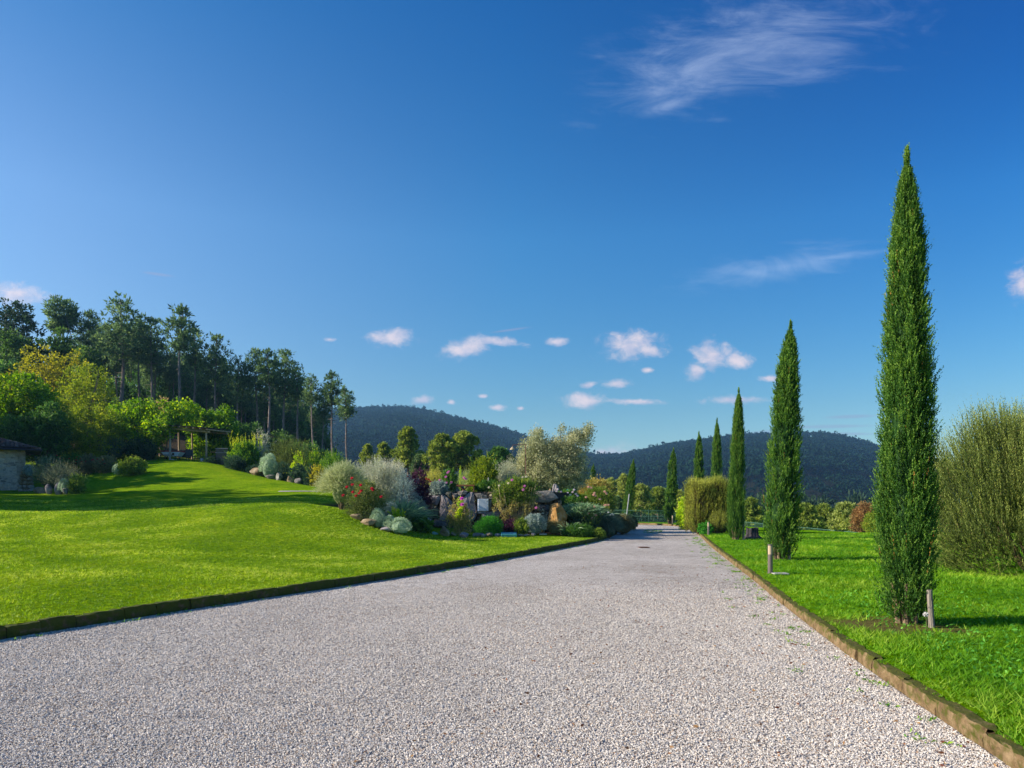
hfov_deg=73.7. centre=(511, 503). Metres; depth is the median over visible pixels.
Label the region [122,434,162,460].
hedge shrub
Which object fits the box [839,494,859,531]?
valley tree
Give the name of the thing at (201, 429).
pergola
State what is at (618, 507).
pine tree
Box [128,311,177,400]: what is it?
pine tree
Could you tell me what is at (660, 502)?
pine tree
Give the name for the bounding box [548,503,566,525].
rock
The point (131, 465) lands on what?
potentilla bush
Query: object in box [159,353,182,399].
pine tree
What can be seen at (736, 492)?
cypress tree
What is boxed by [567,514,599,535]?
garden bush
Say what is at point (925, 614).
dandelion
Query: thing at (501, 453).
pine tree
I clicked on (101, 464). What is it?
rose bush
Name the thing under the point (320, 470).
yellow shrub
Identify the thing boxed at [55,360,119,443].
willow tree
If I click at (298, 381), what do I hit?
pine tree
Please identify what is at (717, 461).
cypress tree
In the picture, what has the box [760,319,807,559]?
cypress tree
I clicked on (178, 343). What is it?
pine tree
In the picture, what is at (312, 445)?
undergrowth bush
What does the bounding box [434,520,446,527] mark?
rock
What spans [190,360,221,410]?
pine tree
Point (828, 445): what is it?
hill forest
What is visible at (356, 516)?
rock
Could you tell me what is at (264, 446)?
olive shrub
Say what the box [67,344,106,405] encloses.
oak tree
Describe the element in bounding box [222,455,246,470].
dark shrub
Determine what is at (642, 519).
valley tree
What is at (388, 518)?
santolina cushion
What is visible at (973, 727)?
kerb
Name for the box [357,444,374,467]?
pine tree
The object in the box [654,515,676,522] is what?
valley tree
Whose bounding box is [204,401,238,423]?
undergrowth tree
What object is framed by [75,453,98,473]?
rose bush
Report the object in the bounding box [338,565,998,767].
fallen leaves
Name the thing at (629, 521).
juniper
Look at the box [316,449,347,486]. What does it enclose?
cherry laurel
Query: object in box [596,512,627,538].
juniper
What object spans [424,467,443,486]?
broom shrub
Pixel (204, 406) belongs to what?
undergrowth tree
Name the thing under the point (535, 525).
lavender bush
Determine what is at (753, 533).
tree stump
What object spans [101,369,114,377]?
pine tree
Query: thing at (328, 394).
pine tree
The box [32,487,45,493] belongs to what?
rock
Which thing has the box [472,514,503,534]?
cushion shrub
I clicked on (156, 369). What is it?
pine tree
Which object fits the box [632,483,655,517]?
pine tree
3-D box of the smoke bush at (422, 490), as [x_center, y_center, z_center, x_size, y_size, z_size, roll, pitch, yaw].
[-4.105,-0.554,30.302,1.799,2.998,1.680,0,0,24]
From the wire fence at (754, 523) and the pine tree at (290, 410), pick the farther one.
the pine tree at (290, 410)
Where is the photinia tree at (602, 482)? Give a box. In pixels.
[578,474,617,511]
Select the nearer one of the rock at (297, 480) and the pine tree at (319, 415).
the rock at (297, 480)
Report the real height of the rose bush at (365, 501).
1.957 m
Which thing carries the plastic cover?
on the lawn at (177, 479)
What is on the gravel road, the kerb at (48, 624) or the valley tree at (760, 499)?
the kerb at (48, 624)
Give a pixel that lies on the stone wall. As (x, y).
(548, 499)
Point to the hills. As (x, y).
(831, 484)
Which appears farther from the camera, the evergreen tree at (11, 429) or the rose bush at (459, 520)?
the evergreen tree at (11, 429)
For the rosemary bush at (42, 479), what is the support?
on the lawn at (177, 479)
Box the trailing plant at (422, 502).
[411,495,429,518]
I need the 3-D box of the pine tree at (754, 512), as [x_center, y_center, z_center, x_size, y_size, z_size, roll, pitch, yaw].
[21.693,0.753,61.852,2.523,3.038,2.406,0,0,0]
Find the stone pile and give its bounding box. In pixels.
[18,468,34,490]
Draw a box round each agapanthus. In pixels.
[377,498,445,523]
[558,502,627,516]
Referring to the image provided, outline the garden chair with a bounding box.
[186,449,194,460]
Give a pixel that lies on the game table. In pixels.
(178, 454)
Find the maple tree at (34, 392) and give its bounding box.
[0,370,67,440]
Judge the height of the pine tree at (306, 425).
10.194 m
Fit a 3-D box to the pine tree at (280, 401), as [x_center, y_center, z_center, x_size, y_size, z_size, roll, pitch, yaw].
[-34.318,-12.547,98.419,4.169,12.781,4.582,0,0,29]
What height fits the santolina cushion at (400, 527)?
0.673 m
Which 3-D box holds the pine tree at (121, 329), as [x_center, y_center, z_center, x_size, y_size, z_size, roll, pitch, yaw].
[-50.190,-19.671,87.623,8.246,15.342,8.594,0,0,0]
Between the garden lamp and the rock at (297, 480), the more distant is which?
the rock at (297, 480)
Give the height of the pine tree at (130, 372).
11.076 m
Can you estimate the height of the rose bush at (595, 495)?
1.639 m
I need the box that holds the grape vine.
[105,396,200,457]
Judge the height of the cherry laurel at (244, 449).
3.334 m
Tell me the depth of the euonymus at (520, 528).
28.89 m
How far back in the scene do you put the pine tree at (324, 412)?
89.78 m
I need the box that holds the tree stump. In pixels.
[745,527,761,538]
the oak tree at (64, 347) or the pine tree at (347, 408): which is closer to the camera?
the oak tree at (64, 347)
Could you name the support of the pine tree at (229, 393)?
on the lawn at (177, 479)
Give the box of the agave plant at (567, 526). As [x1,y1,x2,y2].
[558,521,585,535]
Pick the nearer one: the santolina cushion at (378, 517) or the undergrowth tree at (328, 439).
the santolina cushion at (378, 517)
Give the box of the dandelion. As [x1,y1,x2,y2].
[923,612,928,626]
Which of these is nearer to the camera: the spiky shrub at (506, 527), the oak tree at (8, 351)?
the spiky shrub at (506, 527)
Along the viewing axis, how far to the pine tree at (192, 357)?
91.37 m
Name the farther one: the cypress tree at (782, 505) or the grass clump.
the grass clump
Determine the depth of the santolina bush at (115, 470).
44.86 m
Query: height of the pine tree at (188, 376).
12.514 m
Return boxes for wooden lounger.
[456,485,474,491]
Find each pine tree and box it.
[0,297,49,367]
[40,294,82,363]
[71,309,103,354]
[75,328,104,400]
[83,291,161,407]
[90,335,106,366]
[98,322,120,401]
[100,320,131,399]
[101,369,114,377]
[114,347,144,382]
[119,318,153,404]
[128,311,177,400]
[133,349,167,391]
[136,363,161,388]
[143,342,169,399]
[156,350,177,389]
[159,303,202,407]
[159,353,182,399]
[162,355,184,401]
[164,347,198,388]
[177,366,204,400]
[180,327,212,404]
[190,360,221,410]
[195,332,236,410]
[204,372,229,408]
[205,377,236,410]
[216,377,239,409]
[222,355,253,424]
[234,375,255,424]
[239,347,268,425]
[244,388,281,433]
[246,394,257,423]
[250,388,276,434]
[253,347,285,434]
[262,376,289,434]
[264,348,303,437]
[277,393,304,433]
[279,408,315,444]
[281,367,310,441]
[288,397,326,426]
[300,373,322,442]
[302,400,328,439]
[306,408,328,450]
[307,405,330,449]
[312,387,334,449]
[320,369,342,455]
[333,385,356,466]
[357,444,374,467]
[373,441,392,465]
[389,426,424,475]
[408,453,432,478]
[452,429,482,475]
[486,446,515,480]
[606,477,617,497]
[611,495,623,514]
[614,473,627,503]
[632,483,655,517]
[647,486,666,517]
[674,489,684,514]
[744,496,764,526]
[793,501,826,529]
[814,503,834,530]
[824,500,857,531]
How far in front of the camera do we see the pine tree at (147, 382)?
101.22 m
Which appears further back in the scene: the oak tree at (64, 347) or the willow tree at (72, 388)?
the oak tree at (64, 347)
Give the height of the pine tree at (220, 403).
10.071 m
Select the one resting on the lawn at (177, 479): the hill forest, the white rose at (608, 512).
the white rose at (608, 512)
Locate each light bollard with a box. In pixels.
[707,522,709,534]
[768,544,772,573]
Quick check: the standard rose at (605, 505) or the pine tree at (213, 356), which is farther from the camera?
the pine tree at (213, 356)
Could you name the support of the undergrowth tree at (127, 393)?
on the lawn at (177, 479)
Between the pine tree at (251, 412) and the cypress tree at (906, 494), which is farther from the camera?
the pine tree at (251, 412)
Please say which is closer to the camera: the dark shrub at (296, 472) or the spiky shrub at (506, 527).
the spiky shrub at (506, 527)
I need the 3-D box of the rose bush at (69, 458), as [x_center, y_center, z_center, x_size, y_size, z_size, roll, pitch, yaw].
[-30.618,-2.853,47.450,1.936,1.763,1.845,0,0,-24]
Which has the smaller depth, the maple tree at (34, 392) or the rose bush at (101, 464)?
the rose bush at (101, 464)
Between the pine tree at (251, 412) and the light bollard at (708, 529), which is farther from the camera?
the pine tree at (251, 412)
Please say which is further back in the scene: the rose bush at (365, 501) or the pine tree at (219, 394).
the pine tree at (219, 394)
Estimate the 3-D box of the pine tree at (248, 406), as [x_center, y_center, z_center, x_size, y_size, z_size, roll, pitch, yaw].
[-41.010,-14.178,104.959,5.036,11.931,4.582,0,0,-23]
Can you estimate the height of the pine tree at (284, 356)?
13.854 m
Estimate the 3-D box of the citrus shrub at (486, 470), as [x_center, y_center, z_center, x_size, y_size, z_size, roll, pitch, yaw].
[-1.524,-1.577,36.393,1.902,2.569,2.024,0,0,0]
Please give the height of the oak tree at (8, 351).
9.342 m
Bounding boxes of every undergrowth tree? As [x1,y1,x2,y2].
[97,376,142,404]
[118,371,156,403]
[144,376,187,403]
[183,388,204,407]
[197,389,213,410]
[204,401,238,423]
[234,403,251,426]
[250,409,289,436]
[287,415,317,444]
[310,430,337,453]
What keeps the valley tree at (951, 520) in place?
on the lawn at (871, 621)
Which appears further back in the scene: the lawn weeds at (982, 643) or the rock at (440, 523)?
the rock at (440, 523)
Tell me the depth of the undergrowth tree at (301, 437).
99.11 m
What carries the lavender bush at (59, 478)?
on the lawn at (177, 479)
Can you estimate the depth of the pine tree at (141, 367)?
103.64 m
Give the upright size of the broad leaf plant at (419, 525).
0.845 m
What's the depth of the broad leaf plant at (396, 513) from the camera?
26.52 m
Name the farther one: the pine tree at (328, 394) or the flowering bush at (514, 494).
the pine tree at (328, 394)
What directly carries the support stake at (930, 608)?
on the lawn at (871, 621)
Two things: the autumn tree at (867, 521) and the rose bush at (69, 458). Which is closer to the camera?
the rose bush at (69, 458)
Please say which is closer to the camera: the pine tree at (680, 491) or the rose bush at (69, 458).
the rose bush at (69, 458)
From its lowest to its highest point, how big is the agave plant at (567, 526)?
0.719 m
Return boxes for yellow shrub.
[284,450,308,481]
[306,463,325,485]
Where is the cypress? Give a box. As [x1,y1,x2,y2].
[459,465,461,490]
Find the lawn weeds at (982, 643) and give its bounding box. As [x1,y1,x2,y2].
[821,590,1023,690]
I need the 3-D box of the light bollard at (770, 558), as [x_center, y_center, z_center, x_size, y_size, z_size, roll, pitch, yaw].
[5.429,1.159,14.350,0.124,0.612,0.124,0,0,0]
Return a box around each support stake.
[742,517,744,539]
[926,589,934,627]
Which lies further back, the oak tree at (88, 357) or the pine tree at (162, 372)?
the pine tree at (162, 372)
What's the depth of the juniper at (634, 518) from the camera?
40.17 m
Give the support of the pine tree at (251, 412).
on the lawn at (177, 479)
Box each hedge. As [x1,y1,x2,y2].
[263,438,318,475]
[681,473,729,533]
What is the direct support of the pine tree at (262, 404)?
on the lawn at (177, 479)
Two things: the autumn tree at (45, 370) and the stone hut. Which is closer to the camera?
the stone hut
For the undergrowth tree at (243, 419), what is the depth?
106.99 m
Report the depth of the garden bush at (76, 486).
38.73 m
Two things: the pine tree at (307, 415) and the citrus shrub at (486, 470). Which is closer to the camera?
the citrus shrub at (486, 470)
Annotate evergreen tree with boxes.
[0,413,35,462]
[24,401,74,466]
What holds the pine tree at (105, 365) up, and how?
on the lawn at (177, 479)
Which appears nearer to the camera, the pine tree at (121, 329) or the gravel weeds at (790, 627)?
the gravel weeds at (790, 627)
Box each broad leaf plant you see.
[387,506,407,521]
[409,517,434,532]
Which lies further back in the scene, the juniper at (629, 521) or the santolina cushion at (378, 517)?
the juniper at (629, 521)
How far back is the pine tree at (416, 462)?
69.41 m
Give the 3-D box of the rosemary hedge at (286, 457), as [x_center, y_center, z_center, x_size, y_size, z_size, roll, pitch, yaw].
[-16.182,-3.280,49.947,4.140,3.680,2.560,0,0,0]
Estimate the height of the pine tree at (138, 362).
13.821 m
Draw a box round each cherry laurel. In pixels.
[225,434,264,469]
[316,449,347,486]
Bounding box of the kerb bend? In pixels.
[638,523,673,525]
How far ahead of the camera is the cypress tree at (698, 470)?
44.87 m
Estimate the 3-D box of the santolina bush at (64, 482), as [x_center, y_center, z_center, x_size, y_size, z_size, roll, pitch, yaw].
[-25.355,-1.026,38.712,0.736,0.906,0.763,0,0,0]
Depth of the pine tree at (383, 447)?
75.62 m
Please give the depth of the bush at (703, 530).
33.30 m
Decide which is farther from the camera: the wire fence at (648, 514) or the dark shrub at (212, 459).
the wire fence at (648, 514)
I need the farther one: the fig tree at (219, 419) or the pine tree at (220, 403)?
the pine tree at (220, 403)
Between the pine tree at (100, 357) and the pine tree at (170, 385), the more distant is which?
the pine tree at (170, 385)
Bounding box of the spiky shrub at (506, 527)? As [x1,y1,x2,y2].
[501,516,514,531]
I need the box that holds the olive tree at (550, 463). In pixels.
[513,421,597,491]
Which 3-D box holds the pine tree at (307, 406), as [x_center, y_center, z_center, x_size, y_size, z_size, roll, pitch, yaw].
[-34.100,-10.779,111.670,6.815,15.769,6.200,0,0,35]
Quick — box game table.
[161,451,184,458]
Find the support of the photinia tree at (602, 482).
on the lawn at (177, 479)
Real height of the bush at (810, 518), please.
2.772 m
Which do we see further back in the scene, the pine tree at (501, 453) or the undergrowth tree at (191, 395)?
the undergrowth tree at (191, 395)
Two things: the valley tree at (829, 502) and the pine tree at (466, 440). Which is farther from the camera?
the valley tree at (829, 502)
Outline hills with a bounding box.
[329,417,953,505]
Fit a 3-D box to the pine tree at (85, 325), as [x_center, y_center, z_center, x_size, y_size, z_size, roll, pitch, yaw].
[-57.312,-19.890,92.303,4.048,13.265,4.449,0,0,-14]
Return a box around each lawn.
[0,405,614,625]
[638,522,1023,742]
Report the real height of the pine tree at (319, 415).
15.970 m
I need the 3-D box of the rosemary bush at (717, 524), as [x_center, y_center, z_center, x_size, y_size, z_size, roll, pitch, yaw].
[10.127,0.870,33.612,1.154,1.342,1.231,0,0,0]
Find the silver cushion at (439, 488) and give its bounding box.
[428,480,449,496]
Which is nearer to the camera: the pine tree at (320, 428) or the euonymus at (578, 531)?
the euonymus at (578, 531)
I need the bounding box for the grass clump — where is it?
[457,466,475,491]
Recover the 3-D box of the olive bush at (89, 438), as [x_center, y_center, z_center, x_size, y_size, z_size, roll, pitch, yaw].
[-31.647,-5.188,51.065,5.548,4.773,4.453,0,0,0]
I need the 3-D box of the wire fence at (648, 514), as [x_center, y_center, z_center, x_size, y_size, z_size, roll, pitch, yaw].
[11.062,1.365,55.284,6.986,1.783,1.730,0,0,25]
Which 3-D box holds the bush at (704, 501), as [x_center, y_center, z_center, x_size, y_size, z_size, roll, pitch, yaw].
[10.133,0.004,35.069,2.552,3.130,2.402,0,0,0]
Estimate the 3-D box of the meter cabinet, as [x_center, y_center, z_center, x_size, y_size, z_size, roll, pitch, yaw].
[-1.314,0.108,31.049,0.503,0.657,0.342,0,0,0]
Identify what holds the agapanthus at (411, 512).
on the lawn at (177, 479)
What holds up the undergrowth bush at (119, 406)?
on the lawn at (177, 479)
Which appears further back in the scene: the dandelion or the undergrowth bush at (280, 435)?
the undergrowth bush at (280, 435)
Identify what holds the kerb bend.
on the gravel road
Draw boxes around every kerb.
[0,532,617,639]
[673,524,1023,767]
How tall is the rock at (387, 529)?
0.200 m
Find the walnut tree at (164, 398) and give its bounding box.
[155,396,171,454]
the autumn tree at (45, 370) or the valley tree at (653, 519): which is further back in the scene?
the valley tree at (653, 519)
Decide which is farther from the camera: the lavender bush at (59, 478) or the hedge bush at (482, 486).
the lavender bush at (59, 478)
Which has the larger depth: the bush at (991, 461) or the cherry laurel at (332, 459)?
the cherry laurel at (332, 459)
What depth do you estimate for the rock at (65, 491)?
38.52 m
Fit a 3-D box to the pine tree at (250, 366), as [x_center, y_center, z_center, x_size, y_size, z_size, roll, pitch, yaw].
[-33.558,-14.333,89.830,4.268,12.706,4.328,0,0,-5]
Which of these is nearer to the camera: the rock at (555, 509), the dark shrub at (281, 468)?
the rock at (555, 509)
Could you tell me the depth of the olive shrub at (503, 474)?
37.21 m
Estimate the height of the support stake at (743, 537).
1.050 m
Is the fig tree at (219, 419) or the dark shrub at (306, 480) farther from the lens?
the fig tree at (219, 419)
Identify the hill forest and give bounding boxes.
[318,404,973,508]
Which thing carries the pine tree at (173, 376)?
on the lawn at (177, 479)
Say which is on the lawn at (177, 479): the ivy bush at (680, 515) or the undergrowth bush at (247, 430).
the undergrowth bush at (247, 430)
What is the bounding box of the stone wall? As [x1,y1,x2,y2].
[409,490,561,529]
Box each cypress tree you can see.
[589,464,595,479]
[621,459,636,514]
[663,447,678,523]
[693,432,704,482]
[710,418,723,489]
[724,387,746,539]
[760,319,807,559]
[867,143,947,624]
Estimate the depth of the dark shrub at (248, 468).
49.15 m
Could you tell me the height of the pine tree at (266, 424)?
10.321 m
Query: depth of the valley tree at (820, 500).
199.58 m
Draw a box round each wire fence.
[615,510,666,522]
[745,522,849,531]
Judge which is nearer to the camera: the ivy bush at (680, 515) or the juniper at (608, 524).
the juniper at (608, 524)
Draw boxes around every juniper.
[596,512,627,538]
[615,513,635,534]
[626,513,638,526]
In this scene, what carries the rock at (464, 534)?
on the lawn at (177, 479)
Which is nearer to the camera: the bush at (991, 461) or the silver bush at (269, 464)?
the bush at (991, 461)
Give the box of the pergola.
[157,424,231,461]
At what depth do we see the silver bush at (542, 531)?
30.55 m
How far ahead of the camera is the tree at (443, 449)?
65.06 m
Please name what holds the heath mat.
on the lawn at (177, 479)
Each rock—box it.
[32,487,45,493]
[45,484,52,493]
[54,482,62,494]
[62,488,67,494]
[250,468,262,474]
[276,472,282,479]
[287,476,293,482]
[294,478,301,483]
[350,513,362,519]
[360,519,376,525]
[380,527,390,531]
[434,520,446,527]
[440,526,449,535]
[459,532,468,537]
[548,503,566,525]
[552,484,558,491]
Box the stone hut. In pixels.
[0,438,41,489]
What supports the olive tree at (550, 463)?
on the lawn at (177, 479)
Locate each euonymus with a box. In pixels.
[512,516,529,534]
[561,522,594,536]
[591,527,606,538]
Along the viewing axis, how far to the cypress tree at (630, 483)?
56.82 m
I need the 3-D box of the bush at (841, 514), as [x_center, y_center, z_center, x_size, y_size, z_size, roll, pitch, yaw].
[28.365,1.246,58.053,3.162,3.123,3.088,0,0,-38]
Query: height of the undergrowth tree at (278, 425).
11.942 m
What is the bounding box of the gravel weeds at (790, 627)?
[14,530,961,746]
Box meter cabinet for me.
[477,499,488,512]
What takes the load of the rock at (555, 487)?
on the lawn at (177, 479)
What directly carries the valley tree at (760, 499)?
on the lawn at (871, 621)
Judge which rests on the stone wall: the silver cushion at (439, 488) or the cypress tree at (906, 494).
the silver cushion at (439, 488)
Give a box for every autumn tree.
[3,343,95,412]
[848,501,875,531]
[860,511,880,531]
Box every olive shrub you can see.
[248,423,278,467]
[495,455,526,488]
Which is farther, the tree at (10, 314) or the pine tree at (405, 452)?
the tree at (10, 314)
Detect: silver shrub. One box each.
[307,458,372,509]
[354,455,413,507]
[385,470,418,509]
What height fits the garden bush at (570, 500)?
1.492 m
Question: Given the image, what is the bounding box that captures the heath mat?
[541,519,565,533]
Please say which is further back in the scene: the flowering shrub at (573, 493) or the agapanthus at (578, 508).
the flowering shrub at (573, 493)
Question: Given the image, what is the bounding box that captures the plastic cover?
[501,532,516,536]
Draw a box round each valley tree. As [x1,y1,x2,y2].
[633,504,651,521]
[645,485,660,521]
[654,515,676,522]
[757,492,770,526]
[799,491,822,530]
[814,494,831,530]
[824,498,837,528]
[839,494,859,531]
[845,489,867,503]
[867,496,876,504]
[937,501,978,531]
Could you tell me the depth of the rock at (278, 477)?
46.48 m
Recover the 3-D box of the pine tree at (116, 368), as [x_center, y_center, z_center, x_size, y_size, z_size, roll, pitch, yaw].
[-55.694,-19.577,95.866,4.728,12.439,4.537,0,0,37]
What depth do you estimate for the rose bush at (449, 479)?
32.44 m
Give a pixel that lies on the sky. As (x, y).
(617, 216)
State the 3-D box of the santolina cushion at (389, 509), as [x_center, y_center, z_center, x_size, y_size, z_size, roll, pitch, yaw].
[-4.822,0.398,26.803,0.954,1.055,0.931,0,0,0]
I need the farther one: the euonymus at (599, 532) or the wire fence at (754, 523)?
the wire fence at (754, 523)
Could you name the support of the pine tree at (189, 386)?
on the lawn at (177, 479)
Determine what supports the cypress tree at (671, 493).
on the lawn at (871, 621)
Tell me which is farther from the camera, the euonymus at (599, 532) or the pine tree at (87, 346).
the pine tree at (87, 346)
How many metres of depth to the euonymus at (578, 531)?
29.47 m
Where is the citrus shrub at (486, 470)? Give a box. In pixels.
[467,451,500,491]
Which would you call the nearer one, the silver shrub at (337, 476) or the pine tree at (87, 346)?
the silver shrub at (337, 476)
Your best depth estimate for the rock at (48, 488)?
39.07 m
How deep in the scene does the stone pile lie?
41.25 m
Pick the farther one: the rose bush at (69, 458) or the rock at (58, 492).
the rose bush at (69, 458)
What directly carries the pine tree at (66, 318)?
on the lawn at (177, 479)
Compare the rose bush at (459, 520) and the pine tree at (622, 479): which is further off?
the pine tree at (622, 479)
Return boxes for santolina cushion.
[369,508,384,527]
[379,501,396,523]
[381,515,394,530]
[386,517,412,533]
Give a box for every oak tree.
[0,326,41,373]
[0,358,35,381]
[34,325,84,406]
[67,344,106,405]
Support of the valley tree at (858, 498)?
on the lawn at (871, 621)
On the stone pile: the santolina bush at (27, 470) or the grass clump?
the santolina bush at (27, 470)
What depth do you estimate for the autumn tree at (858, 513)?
51.73 m
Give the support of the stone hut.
on the lawn at (177, 479)
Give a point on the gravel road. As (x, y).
(618, 553)
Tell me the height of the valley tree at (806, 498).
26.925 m
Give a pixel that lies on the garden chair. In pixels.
(189, 452)
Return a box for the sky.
[0,0,1023,460]
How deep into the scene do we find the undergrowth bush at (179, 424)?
71.36 m
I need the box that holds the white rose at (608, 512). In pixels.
[598,509,615,526]
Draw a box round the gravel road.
[0,525,1010,767]
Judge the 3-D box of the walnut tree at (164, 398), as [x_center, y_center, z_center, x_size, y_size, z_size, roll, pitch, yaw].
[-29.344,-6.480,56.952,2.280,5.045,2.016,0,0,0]
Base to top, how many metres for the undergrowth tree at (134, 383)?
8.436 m
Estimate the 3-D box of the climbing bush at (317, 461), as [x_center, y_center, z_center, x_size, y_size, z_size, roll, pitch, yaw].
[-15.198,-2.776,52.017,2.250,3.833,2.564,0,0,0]
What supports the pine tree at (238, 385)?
on the lawn at (177, 479)
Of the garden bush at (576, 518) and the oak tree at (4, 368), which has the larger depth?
the oak tree at (4, 368)
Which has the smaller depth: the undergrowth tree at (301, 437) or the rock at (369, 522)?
the rock at (369, 522)
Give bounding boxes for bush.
[22,464,36,475]
[26,454,67,487]
[34,460,86,484]
[54,401,127,458]
[56,450,82,472]
[57,478,68,491]
[63,471,88,493]
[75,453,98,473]
[91,454,117,473]
[93,396,142,428]
[97,436,129,460]
[112,463,118,474]
[115,455,147,476]
[176,407,217,434]
[225,419,263,442]
[252,428,300,456]
[258,453,278,476]
[280,439,328,468]
[305,442,323,485]
[341,477,389,519]
[407,464,437,516]
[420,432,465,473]
[438,466,458,491]
[442,494,476,534]
[474,478,499,491]
[488,474,541,523]
[524,513,546,533]
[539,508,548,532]
[560,491,583,520]
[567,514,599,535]
[581,485,618,512]
[674,496,688,529]
[696,520,714,534]
[707,509,727,533]
[923,394,1023,576]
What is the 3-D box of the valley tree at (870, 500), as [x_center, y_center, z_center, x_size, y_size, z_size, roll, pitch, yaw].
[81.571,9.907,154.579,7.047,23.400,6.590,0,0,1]
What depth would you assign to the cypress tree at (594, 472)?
49.93 m
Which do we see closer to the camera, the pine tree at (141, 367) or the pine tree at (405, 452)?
the pine tree at (405, 452)
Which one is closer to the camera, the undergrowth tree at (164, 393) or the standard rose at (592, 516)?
the standard rose at (592, 516)
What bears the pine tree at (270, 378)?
on the lawn at (177, 479)
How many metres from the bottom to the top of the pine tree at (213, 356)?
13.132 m
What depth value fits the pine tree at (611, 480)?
79.51 m
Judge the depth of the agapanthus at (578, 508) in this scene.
30.58 m
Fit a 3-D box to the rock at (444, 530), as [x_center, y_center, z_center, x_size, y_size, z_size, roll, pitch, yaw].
[-2.716,1.121,27.589,0.417,0.447,0.337,0,0,0]
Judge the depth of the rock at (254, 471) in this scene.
48.38 m
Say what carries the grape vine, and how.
on the lawn at (177, 479)
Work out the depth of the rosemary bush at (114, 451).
50.69 m
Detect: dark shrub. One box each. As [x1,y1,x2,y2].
[202,455,222,463]
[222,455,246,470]
[244,464,259,473]
[273,461,290,480]
[287,462,306,483]
[297,463,317,485]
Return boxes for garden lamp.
[510,444,525,481]
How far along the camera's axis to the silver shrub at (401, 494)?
28.76 m
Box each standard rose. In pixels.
[582,500,601,535]
[596,501,611,517]
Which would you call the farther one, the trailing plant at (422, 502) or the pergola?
the pergola
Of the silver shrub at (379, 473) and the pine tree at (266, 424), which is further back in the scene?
the pine tree at (266, 424)
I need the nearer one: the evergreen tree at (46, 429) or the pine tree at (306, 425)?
the evergreen tree at (46, 429)
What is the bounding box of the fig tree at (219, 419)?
[180,403,241,459]
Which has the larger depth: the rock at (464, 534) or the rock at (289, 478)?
the rock at (289, 478)
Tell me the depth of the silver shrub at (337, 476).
27.23 m
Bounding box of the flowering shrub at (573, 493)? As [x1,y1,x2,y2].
[555,488,578,498]
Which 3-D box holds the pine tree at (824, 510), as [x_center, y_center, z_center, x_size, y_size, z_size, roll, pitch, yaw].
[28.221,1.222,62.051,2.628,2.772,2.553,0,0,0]
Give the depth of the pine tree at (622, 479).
77.55 m
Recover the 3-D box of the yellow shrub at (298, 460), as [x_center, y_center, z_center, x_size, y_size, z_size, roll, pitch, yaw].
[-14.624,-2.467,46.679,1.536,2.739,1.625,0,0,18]
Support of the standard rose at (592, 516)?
on the lawn at (177, 479)
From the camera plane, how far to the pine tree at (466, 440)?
67.23 m

